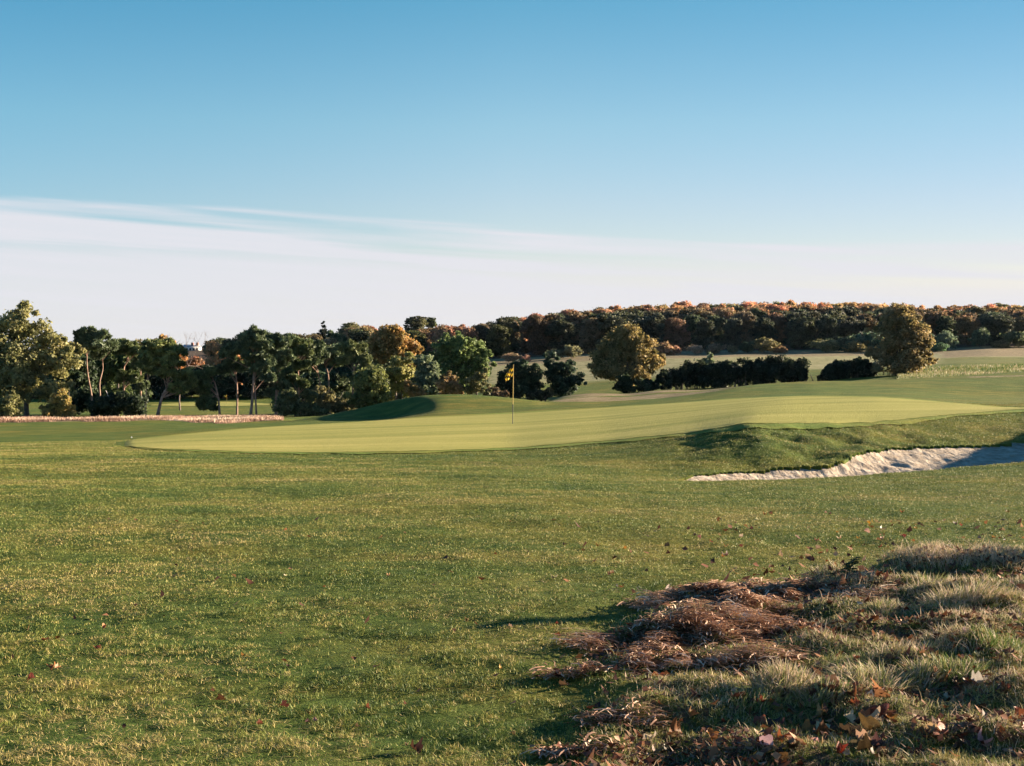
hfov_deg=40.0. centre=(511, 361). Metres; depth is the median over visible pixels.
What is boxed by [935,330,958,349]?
field shrub
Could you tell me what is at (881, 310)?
woodland tree
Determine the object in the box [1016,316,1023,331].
woodland tree
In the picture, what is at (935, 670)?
fallen leaf
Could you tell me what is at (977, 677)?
fallen leaf
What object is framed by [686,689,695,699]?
fallen leaf
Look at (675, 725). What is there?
fallen leaf
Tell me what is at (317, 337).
woodland tree
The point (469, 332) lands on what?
woodland tree
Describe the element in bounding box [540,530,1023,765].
rough grass
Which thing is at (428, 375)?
broadleaf tree
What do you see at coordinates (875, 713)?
fallen leaf
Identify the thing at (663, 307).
woodland tree
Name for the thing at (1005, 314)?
woodland tree
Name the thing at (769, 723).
fallen leaf
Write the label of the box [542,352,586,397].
dark tree
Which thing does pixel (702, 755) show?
fallen leaf
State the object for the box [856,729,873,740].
fallen leaf
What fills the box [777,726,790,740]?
fallen leaf
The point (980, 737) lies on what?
fallen leaf
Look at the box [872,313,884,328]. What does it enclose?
woodland tree
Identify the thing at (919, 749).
fallen leaf
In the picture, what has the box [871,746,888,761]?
fallen leaf
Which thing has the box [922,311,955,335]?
woodland tree
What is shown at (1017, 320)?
woodland tree
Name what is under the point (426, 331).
woodland tree
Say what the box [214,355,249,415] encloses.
pine tree
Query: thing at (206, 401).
pine tree
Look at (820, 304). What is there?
woodland tree
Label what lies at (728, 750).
leaf litter
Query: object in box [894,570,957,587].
grass tussock
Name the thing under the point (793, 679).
grass tussock
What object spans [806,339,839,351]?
field shrub
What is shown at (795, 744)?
fallen leaf
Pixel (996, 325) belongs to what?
woodland tree
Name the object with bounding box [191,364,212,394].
woodland tree
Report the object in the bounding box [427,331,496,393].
broadleaf tree
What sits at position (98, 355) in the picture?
pine tree
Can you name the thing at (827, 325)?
woodland tree
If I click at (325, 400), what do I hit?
mixed shrub
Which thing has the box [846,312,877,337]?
woodland tree
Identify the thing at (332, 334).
woodland tree
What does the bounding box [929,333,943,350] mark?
field shrub
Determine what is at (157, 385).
woodland tree
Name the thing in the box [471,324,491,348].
woodland tree
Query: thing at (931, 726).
fallen leaf
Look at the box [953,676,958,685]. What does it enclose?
fallen leaf
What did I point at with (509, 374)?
flagstick
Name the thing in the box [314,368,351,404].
woodland tree
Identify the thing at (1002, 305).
woodland tree
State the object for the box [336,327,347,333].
woodland tree
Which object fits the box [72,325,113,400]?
pine tree
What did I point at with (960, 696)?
fallen leaf
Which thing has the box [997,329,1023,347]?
field shrub
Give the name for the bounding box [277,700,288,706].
fallen leaf
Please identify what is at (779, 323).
woodland tree
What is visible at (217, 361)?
woodland tree
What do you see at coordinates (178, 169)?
sky
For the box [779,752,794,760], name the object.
fallen leaf
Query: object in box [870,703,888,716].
fallen leaf
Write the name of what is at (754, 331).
woodland tree
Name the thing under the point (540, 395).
shrub
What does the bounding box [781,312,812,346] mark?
woodland tree
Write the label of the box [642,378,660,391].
dark shrub
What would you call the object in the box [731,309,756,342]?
woodland tree
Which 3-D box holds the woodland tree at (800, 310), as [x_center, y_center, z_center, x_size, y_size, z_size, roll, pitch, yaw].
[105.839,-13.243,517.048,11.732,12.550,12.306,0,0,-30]
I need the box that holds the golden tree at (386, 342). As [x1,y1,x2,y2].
[364,324,423,399]
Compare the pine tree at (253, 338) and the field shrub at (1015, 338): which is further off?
the field shrub at (1015, 338)
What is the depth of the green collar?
31.34 m
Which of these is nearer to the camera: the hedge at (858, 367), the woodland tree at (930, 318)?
the hedge at (858, 367)
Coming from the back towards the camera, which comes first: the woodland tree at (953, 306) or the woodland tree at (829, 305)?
the woodland tree at (953, 306)
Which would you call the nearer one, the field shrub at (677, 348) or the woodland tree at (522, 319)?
the field shrub at (677, 348)
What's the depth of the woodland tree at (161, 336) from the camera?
329.46 m
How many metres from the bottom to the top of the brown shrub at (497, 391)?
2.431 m
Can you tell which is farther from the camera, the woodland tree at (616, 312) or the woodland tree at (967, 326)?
the woodland tree at (616, 312)
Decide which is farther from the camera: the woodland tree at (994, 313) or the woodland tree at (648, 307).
the woodland tree at (648, 307)
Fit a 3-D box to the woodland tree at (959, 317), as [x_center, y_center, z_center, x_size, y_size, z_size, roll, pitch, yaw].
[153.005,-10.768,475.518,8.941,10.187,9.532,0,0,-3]
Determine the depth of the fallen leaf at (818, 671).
6.98 m
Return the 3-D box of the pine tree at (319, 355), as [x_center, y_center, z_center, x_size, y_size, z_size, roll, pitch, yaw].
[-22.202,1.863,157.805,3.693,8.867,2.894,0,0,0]
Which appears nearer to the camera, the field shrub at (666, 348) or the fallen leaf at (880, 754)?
the fallen leaf at (880, 754)
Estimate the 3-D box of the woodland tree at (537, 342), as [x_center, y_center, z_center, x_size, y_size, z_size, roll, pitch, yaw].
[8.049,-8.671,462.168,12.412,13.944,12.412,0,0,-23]
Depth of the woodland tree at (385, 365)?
184.47 m
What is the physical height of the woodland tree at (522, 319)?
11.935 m
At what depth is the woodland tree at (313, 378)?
174.90 m
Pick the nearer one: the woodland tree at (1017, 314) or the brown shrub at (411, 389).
the brown shrub at (411, 389)
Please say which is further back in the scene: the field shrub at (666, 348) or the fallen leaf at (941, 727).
the field shrub at (666, 348)
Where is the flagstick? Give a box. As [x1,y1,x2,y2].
[505,364,513,423]
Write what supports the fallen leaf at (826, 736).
on the ground at (998, 389)
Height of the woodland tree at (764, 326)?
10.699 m
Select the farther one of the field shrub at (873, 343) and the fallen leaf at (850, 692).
the field shrub at (873, 343)
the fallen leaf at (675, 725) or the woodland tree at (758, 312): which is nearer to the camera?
the fallen leaf at (675, 725)
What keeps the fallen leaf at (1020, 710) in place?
on the ground at (998, 389)
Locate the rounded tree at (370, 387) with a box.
[342,364,391,408]
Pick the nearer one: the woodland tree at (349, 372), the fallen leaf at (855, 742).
the fallen leaf at (855, 742)
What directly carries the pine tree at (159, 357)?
on the ground at (998, 389)
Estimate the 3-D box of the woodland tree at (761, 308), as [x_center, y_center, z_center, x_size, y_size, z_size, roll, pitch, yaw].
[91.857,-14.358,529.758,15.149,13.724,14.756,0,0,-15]
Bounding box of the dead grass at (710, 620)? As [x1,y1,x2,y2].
[519,574,906,759]
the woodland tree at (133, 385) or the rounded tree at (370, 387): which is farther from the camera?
the woodland tree at (133, 385)
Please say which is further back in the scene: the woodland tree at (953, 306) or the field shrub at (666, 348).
the woodland tree at (953, 306)
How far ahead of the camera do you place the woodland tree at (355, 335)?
450.23 m
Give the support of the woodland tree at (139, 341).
on the ground at (998, 389)
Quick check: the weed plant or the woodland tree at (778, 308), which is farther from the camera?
the woodland tree at (778, 308)
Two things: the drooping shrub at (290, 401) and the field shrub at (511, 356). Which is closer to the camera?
the drooping shrub at (290, 401)
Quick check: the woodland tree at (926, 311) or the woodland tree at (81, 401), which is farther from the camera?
the woodland tree at (926, 311)
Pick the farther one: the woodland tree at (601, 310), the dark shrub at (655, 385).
the woodland tree at (601, 310)
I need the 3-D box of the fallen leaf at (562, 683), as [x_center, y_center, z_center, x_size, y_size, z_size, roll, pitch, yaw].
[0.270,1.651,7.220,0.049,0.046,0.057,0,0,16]
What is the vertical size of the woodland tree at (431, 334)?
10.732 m
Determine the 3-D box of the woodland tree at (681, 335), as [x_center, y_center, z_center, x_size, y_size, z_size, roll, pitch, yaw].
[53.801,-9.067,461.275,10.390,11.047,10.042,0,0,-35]
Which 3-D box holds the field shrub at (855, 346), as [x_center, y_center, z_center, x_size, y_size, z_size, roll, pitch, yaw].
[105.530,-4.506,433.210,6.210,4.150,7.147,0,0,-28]
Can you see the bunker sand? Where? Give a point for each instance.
(901, 460)
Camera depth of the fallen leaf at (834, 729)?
6.18 m
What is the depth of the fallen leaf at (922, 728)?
5.93 m
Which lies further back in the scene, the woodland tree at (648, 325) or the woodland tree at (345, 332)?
the woodland tree at (345, 332)
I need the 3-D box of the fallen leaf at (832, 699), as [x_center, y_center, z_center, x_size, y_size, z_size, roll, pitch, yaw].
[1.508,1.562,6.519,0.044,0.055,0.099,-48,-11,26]
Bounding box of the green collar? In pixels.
[129,396,1023,453]
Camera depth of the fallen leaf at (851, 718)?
6.31 m
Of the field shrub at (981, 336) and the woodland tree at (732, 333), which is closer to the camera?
the field shrub at (981, 336)
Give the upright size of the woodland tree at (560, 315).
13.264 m
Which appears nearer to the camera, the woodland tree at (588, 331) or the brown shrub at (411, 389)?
the brown shrub at (411, 389)
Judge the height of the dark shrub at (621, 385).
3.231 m
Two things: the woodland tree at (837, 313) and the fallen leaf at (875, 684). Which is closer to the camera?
the fallen leaf at (875, 684)
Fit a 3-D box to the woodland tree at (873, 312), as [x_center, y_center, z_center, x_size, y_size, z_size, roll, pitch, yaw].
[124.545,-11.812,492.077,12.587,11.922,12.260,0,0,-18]
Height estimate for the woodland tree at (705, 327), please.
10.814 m
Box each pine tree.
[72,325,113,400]
[88,338,120,415]
[107,338,143,415]
[129,356,150,394]
[134,336,198,415]
[144,371,150,415]
[193,366,220,415]
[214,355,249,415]
[218,323,277,414]
[244,349,268,414]
[263,331,297,415]
[281,334,315,397]
[299,339,330,413]
[323,346,344,413]
[334,339,374,393]
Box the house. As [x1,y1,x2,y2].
[183,343,200,350]
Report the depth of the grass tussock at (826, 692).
6.57 m
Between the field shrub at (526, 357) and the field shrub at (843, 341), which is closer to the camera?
the field shrub at (526, 357)
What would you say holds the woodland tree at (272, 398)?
on the ground at (998, 389)
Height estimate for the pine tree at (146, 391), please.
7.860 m
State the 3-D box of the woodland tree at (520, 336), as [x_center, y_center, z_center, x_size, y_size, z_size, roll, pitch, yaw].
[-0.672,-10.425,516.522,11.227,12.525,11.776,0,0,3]
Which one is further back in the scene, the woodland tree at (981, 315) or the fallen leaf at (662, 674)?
the woodland tree at (981, 315)
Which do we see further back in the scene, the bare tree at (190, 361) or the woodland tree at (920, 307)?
the woodland tree at (920, 307)
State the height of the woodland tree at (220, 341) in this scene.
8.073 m
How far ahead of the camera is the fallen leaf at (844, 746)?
5.74 m
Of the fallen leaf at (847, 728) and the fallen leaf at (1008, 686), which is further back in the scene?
the fallen leaf at (1008, 686)
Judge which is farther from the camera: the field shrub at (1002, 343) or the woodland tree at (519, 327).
the woodland tree at (519, 327)
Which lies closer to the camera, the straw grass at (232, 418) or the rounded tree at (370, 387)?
the straw grass at (232, 418)
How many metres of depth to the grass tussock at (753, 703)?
6.57 m
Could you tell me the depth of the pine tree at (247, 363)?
150.95 m
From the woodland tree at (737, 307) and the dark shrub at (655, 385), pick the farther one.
the woodland tree at (737, 307)
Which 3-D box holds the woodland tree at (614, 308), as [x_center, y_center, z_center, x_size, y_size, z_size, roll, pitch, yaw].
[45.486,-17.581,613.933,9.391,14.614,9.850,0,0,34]
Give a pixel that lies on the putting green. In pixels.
(503, 431)
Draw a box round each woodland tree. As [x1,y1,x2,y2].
[42,349,105,414]
[92,353,152,414]
[97,378,119,388]
[130,373,153,397]
[134,338,145,384]
[144,374,176,399]
[152,334,166,339]
[163,368,192,398]
[174,355,187,368]
[185,356,204,367]
[186,366,199,395]
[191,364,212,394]
[202,340,222,364]
[204,338,223,357]
[210,370,237,398]
[213,351,242,384]
[220,338,231,346]
[232,336,241,341]
[232,370,248,396]
[239,369,267,398]
[256,367,275,388]
[270,366,300,408]
[279,337,325,392]
[286,333,311,346]
[294,369,324,412]
[310,334,322,339]
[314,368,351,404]
[322,343,357,408]
[323,337,339,346]
[325,330,345,341]
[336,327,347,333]
[337,322,358,329]
[342,327,357,338]
[343,329,369,346]
[346,363,372,389]
[351,350,380,366]
[356,325,373,336]
[375,362,393,369]
[397,392,408,398]
[403,316,428,330]
[404,330,427,357]
[415,328,431,351]
[425,317,437,328]
[426,324,455,350]
[432,326,452,351]
[452,327,463,332]
[460,326,478,341]
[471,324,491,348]
[485,324,512,357]
[487,316,519,356]
[508,316,524,346]
[508,318,520,348]
[514,319,524,348]
[519,314,551,354]
[519,317,528,340]
[538,313,562,352]
[544,318,579,351]
[548,312,564,339]
[560,309,578,315]
[562,311,586,344]
[576,317,603,352]
[578,313,612,340]
[579,310,591,316]
[592,309,612,314]
[592,311,633,349]
[606,304,620,311]
[609,310,625,316]
[615,312,640,326]
[618,307,640,313]
[629,309,645,333]
[634,312,665,345]
[640,304,665,333]
[643,310,667,339]
[655,306,667,310]
[659,310,684,339]
[662,318,691,348]
[666,306,684,311]
[674,300,692,305]
[678,307,701,331]
[682,314,700,345]
[683,307,716,335]
[685,304,710,311]
[691,317,717,348]
[701,304,718,311]
[703,314,728,346]
[711,303,734,313]
[715,307,736,330]
[717,310,733,334]
[720,303,744,312]
[721,317,742,347]
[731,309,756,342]
[737,303,754,310]
[737,305,769,314]
[740,302,749,306]
[741,315,757,335]
[743,307,766,332]
[754,317,778,341]
[761,309,788,335]
[764,303,782,309]
[766,312,786,344]
[772,305,788,310]
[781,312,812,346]
[782,316,816,348]
[785,299,798,306]
[788,304,818,311]
[793,308,808,313]
[807,310,821,339]
[813,302,831,308]
[814,306,829,332]
[814,313,840,344]
[815,302,831,306]
[821,309,846,337]
[827,306,846,318]
[837,316,866,346]
[838,302,861,305]
[842,306,861,316]
[844,302,858,306]
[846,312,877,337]
[856,303,882,330]
[858,311,877,330]
[872,306,897,330]
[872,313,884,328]
[914,305,924,309]
[918,308,941,314]
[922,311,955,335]
[934,316,957,343]
[945,305,962,309]
[945,310,957,319]
[951,309,964,315]
[953,312,980,333]
[953,315,975,343]
[955,317,979,346]
[964,306,987,329]
[977,311,990,328]
[980,312,1010,327]
[980,314,1015,344]
[981,311,1005,343]
[982,303,997,309]
[985,306,1003,311]
[989,303,1008,308]
[999,309,1016,330]
[1011,305,1023,309]
[1011,310,1023,331]
[1012,315,1023,331]
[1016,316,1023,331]
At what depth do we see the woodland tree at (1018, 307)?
578.31 m
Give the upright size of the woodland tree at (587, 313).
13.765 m
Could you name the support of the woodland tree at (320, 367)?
on the ground at (998, 389)
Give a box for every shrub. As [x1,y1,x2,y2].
[38,388,76,417]
[272,387,329,416]
[310,385,354,413]
[403,379,426,397]
[435,370,463,394]
[460,367,491,394]
[483,387,509,396]
[502,352,521,361]
[519,354,531,361]
[525,387,553,401]
[547,349,566,357]
[563,345,582,356]
[612,372,650,393]
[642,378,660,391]
[651,341,676,354]
[653,368,672,389]
[673,345,681,353]
[684,344,703,353]
[704,342,726,353]
[727,345,738,352]
[738,340,755,352]
[751,337,780,352]
[773,345,787,352]
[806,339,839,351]
[826,335,863,351]
[841,340,865,351]
[852,331,883,348]
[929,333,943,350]
[932,342,948,350]
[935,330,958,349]
[967,327,992,346]
[990,339,1011,347]
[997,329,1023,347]
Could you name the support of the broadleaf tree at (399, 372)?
on the ground at (998, 389)
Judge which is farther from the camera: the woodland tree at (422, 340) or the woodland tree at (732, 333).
the woodland tree at (732, 333)
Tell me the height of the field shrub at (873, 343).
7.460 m
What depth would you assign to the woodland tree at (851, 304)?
634.18 m
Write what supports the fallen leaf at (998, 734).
on the ground at (998, 389)
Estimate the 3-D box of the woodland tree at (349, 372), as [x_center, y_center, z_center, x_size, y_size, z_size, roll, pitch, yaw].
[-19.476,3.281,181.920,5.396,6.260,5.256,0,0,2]
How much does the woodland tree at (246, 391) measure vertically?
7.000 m
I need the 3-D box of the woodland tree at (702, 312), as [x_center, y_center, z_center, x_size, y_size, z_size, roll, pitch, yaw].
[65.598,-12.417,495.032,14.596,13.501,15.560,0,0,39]
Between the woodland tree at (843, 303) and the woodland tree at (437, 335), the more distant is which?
the woodland tree at (843, 303)
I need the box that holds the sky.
[0,0,1023,348]
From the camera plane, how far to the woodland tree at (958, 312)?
511.04 m
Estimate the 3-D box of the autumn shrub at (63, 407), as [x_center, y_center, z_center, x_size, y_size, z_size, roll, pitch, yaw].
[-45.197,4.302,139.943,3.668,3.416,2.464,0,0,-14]
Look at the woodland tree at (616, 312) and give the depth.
490.72 m
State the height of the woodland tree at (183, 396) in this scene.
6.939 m
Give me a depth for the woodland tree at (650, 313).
471.90 m
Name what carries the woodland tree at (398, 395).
on the ground at (998, 389)
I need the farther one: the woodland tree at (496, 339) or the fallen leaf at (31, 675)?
the woodland tree at (496, 339)
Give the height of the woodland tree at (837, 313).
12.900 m
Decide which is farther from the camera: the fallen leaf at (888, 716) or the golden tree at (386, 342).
the golden tree at (386, 342)
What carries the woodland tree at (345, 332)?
on the ground at (998, 389)
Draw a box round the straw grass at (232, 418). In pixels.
[0,414,283,423]
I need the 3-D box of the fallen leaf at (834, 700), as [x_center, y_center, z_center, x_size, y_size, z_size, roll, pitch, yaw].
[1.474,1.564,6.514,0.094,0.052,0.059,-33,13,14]
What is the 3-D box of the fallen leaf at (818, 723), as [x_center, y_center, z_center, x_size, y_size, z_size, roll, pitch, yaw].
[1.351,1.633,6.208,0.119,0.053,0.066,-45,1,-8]
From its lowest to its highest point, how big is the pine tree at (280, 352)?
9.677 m
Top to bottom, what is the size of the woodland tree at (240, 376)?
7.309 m
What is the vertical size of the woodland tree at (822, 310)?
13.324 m
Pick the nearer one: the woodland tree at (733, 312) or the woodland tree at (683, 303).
the woodland tree at (733, 312)
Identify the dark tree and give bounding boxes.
[494,358,544,398]
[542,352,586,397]
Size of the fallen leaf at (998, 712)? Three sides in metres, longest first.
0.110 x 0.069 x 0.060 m
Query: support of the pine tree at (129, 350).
on the ground at (998, 389)
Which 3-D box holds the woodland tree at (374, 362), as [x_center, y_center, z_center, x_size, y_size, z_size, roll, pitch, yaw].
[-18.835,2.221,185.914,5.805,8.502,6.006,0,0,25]
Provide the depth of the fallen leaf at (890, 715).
6.22 m
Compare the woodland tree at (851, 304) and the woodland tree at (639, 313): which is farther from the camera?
the woodland tree at (851, 304)
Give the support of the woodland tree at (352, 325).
on the ground at (998, 389)
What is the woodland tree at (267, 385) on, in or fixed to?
on the ground at (998, 389)
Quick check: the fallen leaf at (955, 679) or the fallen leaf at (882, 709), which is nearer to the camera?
the fallen leaf at (882, 709)
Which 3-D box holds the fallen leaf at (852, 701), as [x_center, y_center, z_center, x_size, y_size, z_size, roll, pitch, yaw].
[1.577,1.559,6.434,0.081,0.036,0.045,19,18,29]
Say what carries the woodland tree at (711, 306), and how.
on the ground at (998, 389)
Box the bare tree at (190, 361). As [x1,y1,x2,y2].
[163,332,212,409]
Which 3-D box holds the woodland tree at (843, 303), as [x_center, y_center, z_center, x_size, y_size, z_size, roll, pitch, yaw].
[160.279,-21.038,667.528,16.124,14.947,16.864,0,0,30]
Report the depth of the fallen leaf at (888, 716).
6.19 m
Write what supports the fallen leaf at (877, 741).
on the ground at (998, 389)
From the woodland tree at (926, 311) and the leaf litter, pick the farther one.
the woodland tree at (926, 311)
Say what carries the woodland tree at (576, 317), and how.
on the ground at (998, 389)
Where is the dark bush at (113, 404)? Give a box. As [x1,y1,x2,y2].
[86,390,148,416]
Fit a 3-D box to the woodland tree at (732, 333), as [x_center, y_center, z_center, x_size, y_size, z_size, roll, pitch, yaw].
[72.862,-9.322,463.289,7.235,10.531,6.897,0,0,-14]
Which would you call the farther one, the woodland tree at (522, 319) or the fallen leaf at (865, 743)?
the woodland tree at (522, 319)
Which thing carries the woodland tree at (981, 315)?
on the ground at (998, 389)
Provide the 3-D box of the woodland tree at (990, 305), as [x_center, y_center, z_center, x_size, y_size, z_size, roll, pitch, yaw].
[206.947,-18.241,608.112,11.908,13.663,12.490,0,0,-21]
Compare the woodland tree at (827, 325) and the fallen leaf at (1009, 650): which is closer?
the fallen leaf at (1009, 650)
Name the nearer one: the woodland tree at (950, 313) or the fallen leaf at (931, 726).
the fallen leaf at (931, 726)
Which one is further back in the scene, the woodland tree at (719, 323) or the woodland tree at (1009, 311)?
the woodland tree at (1009, 311)
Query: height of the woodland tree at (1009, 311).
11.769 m
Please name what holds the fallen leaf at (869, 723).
on the ground at (998, 389)
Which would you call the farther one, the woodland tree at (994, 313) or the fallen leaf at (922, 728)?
the woodland tree at (994, 313)
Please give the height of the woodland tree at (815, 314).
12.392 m
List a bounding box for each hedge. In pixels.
[666,354,811,389]
[810,356,877,380]
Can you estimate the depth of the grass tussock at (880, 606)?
8.86 m
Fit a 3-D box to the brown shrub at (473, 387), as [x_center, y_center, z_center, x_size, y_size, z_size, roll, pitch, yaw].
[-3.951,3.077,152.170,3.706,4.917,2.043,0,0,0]
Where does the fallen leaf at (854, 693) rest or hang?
on the ground at (998, 389)
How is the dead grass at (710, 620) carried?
on the ground at (998, 389)
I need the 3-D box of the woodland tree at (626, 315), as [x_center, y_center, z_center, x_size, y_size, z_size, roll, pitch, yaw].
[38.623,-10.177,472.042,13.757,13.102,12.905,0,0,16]
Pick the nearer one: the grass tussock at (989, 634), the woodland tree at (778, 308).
the grass tussock at (989, 634)
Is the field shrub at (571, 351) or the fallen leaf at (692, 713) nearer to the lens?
the fallen leaf at (692, 713)
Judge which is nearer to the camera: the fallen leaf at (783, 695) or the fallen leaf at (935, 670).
the fallen leaf at (783, 695)
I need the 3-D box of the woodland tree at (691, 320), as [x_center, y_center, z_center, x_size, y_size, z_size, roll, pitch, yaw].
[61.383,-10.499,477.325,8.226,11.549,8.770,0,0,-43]
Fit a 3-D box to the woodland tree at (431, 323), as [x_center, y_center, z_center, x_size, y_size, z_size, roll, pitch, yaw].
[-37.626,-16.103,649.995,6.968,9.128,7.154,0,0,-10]
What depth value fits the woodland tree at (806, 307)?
526.83 m
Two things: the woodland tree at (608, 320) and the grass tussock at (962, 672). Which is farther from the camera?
the woodland tree at (608, 320)
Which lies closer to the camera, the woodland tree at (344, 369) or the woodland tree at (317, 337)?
the woodland tree at (344, 369)
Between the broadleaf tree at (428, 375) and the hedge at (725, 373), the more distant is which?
the hedge at (725, 373)
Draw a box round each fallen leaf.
[27,672,35,681]
[215,693,228,699]
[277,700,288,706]
[409,737,422,752]
[559,680,568,686]
[643,731,657,740]
[652,671,666,677]
[662,731,677,738]
[662,744,677,755]
[668,717,684,736]
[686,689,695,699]
[689,707,698,716]
[697,745,706,762]
[707,728,718,740]
[731,691,743,700]
[751,734,774,748]
[753,714,766,728]
[756,695,766,702]
[766,716,784,731]
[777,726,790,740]
[778,687,788,696]
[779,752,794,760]
[788,740,799,749]
[795,603,802,611]
[798,719,815,735]
[809,688,817,696]
[811,665,822,676]
[811,721,828,736]
[815,721,829,729]
[816,703,826,716]
[819,682,834,692]
[824,735,837,744]
[825,691,837,705]
[828,673,838,688]
[830,694,841,704]
[832,726,842,735]
[833,720,861,738]
[836,741,847,753]
[842,683,856,699]
[844,685,855,697]
[844,709,855,722]
[848,697,859,706]
[849,739,862,747]
[850,719,861,724]
[853,655,859,661]
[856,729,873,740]
[857,708,869,722]
[857,733,875,749]
[858,712,885,733]
[866,706,883,723]
[867,677,881,695]
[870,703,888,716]
[870,705,884,716]
[871,688,891,697]
[871,732,883,747]
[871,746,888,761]
[881,710,895,721]
[886,712,898,720]
[912,724,926,742]
[912,744,921,753]
[924,722,936,736]
[931,650,940,658]
[932,666,950,682]
[933,722,948,734]
[950,678,972,694]
[951,737,962,749]
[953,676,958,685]
[956,691,968,702]
[971,670,987,683]
[973,703,985,709]
[977,728,992,746]
[992,717,1012,741]
[994,709,1010,721]
[1000,681,1011,691]
[1001,644,1011,655]
[1002,747,1013,752]
[1012,707,1023,718]
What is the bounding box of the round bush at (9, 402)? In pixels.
[0,390,24,417]
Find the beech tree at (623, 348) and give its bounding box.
[587,321,665,385]
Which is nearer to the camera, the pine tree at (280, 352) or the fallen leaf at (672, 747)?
the fallen leaf at (672, 747)
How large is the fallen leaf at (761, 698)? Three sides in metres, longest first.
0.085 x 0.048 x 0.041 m
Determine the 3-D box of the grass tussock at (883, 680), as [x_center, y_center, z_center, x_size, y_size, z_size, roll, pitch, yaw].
[1.771,1.544,6.863,0.664,0.178,0.612,0,0,0]
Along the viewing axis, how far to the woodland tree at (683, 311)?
509.84 m
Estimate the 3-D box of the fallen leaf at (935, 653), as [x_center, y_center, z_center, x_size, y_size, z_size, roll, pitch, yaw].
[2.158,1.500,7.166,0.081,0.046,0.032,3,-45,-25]
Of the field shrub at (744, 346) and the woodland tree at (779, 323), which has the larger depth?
the woodland tree at (779, 323)
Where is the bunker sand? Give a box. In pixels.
[686,442,1023,480]
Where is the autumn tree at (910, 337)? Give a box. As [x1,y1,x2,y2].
[864,302,939,374]
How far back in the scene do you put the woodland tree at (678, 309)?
534.74 m
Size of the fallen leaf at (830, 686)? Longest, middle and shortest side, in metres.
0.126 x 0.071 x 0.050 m
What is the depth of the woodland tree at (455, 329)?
511.15 m
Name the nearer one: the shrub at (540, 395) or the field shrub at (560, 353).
the shrub at (540, 395)
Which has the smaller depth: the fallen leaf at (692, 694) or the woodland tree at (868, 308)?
the fallen leaf at (692, 694)
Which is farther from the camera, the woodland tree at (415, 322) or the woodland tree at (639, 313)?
the woodland tree at (415, 322)
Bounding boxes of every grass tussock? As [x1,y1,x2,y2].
[728,687,778,712]
[740,655,819,699]
[792,672,852,707]
[815,656,924,698]
[861,595,912,615]
[888,656,953,694]
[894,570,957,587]
[908,577,1015,607]
[918,651,991,685]
[966,620,1023,654]
[994,584,1023,603]
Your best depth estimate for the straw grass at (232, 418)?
96.67 m
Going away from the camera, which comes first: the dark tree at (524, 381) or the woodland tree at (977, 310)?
the dark tree at (524, 381)
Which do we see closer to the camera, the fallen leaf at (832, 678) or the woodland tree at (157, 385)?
the fallen leaf at (832, 678)
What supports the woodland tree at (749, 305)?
on the ground at (998, 389)
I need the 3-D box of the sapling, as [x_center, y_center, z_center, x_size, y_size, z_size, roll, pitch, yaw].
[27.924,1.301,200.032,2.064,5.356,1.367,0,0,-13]
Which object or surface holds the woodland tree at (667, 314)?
on the ground at (998, 389)
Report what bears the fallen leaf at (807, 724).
on the ground at (998, 389)
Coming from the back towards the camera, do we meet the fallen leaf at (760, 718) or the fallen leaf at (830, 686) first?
the fallen leaf at (830, 686)
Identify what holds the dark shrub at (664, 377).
on the ground at (998, 389)
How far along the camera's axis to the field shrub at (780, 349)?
433.46 m
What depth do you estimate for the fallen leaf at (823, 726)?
6.12 m
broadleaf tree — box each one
[0,299,86,416]
[384,351,417,401]
[410,354,440,395]
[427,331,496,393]
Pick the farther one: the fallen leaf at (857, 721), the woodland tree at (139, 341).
the woodland tree at (139, 341)
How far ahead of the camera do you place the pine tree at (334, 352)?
159.82 m
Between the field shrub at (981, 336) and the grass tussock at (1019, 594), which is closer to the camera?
the grass tussock at (1019, 594)
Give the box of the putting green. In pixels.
[124,396,1023,451]
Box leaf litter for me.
[12,516,1023,765]
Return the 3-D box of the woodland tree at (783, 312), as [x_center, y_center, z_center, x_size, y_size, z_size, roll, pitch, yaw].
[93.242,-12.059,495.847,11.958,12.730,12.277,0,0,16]
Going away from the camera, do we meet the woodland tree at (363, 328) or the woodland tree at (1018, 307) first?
the woodland tree at (363, 328)
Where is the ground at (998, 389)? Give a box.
[0,339,1023,765]
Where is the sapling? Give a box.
[702,352,714,364]
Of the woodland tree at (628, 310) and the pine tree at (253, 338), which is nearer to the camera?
the pine tree at (253, 338)
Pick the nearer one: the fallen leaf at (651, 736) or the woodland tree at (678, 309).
the fallen leaf at (651, 736)
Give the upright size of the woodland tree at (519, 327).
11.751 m
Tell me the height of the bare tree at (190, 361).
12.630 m
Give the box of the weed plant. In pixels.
[840,557,860,575]
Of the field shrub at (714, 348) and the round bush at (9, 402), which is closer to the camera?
the round bush at (9, 402)
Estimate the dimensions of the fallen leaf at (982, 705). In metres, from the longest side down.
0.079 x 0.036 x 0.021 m
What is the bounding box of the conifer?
[316,321,327,339]
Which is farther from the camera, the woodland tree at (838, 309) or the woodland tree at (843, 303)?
the woodland tree at (843, 303)
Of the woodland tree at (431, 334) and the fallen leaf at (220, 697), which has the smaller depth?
the fallen leaf at (220, 697)

